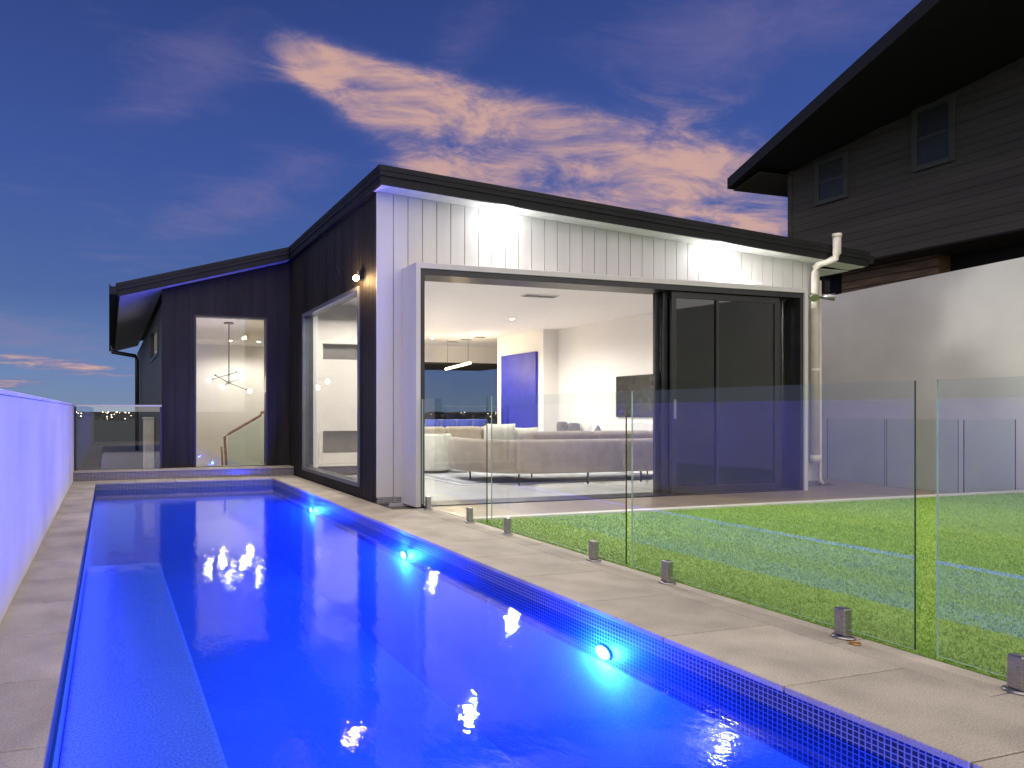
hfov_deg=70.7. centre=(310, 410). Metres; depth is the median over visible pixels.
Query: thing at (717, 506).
lawn kerb
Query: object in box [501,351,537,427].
artwork
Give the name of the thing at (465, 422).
dining chair
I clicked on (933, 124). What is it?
window
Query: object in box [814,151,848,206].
window
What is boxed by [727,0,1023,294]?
house
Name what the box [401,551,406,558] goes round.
pool light
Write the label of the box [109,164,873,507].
house
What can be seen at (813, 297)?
security light
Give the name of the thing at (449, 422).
dining chair
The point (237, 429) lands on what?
stair railing
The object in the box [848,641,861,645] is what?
brass ring
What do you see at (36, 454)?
boundary wall
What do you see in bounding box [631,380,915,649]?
glass fence panel
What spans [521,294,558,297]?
ceiling vent
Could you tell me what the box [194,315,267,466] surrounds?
window
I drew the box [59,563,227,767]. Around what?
pool bench
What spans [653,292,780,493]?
sliding door
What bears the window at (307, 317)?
in the house at (331, 360)
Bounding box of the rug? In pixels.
[425,471,652,485]
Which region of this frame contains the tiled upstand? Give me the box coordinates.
[73,468,293,480]
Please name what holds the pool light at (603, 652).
attached to the pool tile band at (796, 728)
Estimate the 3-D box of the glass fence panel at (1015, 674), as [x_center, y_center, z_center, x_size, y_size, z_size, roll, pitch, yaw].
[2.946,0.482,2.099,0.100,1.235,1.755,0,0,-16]
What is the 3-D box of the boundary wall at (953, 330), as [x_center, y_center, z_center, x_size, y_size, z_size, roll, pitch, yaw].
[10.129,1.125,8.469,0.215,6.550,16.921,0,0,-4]
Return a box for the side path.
[79,445,143,469]
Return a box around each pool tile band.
[44,480,962,767]
[95,479,273,489]
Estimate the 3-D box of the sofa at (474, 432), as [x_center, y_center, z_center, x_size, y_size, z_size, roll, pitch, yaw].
[3.196,0.710,13.969,2.550,0.780,0.980,0,0,-16]
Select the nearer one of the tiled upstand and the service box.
the tiled upstand
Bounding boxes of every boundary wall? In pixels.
[0,389,74,623]
[822,257,1023,492]
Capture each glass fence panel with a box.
[422,397,487,522]
[491,391,626,563]
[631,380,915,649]
[937,376,1023,695]
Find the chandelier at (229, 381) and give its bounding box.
[207,322,251,392]
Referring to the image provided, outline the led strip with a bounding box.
[48,507,93,767]
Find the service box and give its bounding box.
[142,417,153,468]
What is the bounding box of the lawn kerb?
[473,490,1023,520]
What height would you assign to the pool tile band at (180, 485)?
0.252 m
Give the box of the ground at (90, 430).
[76,412,496,469]
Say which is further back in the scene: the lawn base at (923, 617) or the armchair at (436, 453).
the armchair at (436, 453)
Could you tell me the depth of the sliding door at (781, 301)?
9.68 m
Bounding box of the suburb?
[76,412,496,420]
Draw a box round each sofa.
[425,426,515,438]
[449,430,652,485]
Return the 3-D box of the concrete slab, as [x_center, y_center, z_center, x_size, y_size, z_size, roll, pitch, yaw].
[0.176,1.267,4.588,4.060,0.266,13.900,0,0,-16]
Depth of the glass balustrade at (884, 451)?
10.29 m
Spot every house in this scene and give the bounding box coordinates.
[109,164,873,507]
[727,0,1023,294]
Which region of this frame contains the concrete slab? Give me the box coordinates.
[387,506,420,509]
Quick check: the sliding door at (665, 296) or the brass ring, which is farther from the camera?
the sliding door at (665, 296)
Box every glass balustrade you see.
[74,405,161,470]
[827,418,884,484]
[886,419,958,492]
[963,419,1015,492]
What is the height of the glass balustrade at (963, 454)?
1.075 m
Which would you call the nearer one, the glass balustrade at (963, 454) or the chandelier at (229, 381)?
the glass balustrade at (963, 454)
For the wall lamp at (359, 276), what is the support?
attached to the house at (331, 360)
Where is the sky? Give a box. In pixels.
[0,0,921,411]
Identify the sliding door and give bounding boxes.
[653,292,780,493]
[661,292,779,493]
[670,291,778,493]
[781,301,781,487]
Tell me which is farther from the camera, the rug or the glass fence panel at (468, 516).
the rug
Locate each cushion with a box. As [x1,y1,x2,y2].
[484,423,515,439]
[514,427,538,439]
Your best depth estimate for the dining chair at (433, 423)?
16.01 m
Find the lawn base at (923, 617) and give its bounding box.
[474,492,1023,681]
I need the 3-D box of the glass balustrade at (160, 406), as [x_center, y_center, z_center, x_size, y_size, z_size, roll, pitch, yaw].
[-3.119,0.425,11.076,1.367,1.050,0.032,0,0,-16]
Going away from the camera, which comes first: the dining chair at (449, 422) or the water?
the water
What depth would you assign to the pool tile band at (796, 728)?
3.28 m
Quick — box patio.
[420,479,948,518]
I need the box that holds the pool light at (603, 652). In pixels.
[595,645,611,659]
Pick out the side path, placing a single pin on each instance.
(100, 457)
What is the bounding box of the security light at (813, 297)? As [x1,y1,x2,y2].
[808,293,835,301]
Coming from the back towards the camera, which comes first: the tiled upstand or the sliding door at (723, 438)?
the tiled upstand
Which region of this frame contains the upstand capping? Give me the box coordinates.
[73,465,293,472]
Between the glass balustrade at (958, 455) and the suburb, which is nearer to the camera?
the glass balustrade at (958, 455)
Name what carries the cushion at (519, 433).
on the sofa at (544, 452)
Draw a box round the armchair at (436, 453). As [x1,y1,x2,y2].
[425,433,451,472]
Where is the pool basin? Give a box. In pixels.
[53,503,808,767]
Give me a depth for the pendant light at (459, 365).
16.60 m
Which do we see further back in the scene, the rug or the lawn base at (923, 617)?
the rug
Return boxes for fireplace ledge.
[604,423,652,471]
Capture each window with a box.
[150,320,157,362]
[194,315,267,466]
[302,286,359,486]
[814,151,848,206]
[911,94,955,172]
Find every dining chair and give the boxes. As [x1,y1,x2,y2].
[425,419,441,426]
[442,419,457,426]
[457,419,472,425]
[473,419,485,426]
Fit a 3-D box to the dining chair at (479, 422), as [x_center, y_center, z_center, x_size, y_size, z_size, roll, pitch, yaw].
[4.179,0.651,17.081,0.458,0.901,0.470,0,0,-16]
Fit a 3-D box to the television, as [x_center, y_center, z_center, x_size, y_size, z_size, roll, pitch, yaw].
[6.444,-0.285,12.703,0.074,0.810,2.110,0,0,-16]
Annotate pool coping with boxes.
[0,475,1023,767]
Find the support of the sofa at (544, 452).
on the rug
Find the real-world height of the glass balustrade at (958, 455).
1.075 m
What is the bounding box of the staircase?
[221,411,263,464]
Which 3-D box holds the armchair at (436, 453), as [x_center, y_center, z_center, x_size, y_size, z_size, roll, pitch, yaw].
[2.129,0.750,12.251,0.830,0.700,0.830,0,0,-16]
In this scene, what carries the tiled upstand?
on the concrete slab
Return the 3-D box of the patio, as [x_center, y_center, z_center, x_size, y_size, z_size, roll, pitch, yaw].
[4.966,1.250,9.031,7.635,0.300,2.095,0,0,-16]
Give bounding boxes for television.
[616,374,652,416]
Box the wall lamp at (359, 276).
[353,270,362,280]
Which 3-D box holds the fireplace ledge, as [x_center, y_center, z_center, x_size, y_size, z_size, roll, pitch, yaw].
[6.360,0.670,12.464,0.365,0.860,2.500,0,0,-16]
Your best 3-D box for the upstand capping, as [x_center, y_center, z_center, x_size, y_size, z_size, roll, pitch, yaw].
[-2.049,0.962,11.323,3.570,0.023,0.298,0,0,-16]
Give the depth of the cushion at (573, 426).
14.61 m
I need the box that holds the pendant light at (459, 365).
[445,362,470,369]
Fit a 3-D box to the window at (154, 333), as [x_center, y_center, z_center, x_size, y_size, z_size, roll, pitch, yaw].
[-2.983,-1.310,13.196,0.120,0.620,2.200,0,0,-16]
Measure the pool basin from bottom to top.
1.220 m
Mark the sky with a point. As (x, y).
(139, 138)
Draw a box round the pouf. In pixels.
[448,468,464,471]
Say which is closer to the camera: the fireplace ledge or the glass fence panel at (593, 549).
the glass fence panel at (593, 549)
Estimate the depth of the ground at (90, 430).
1428.38 m
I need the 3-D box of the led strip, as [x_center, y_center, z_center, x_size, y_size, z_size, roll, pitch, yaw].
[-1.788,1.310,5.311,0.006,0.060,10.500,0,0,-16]

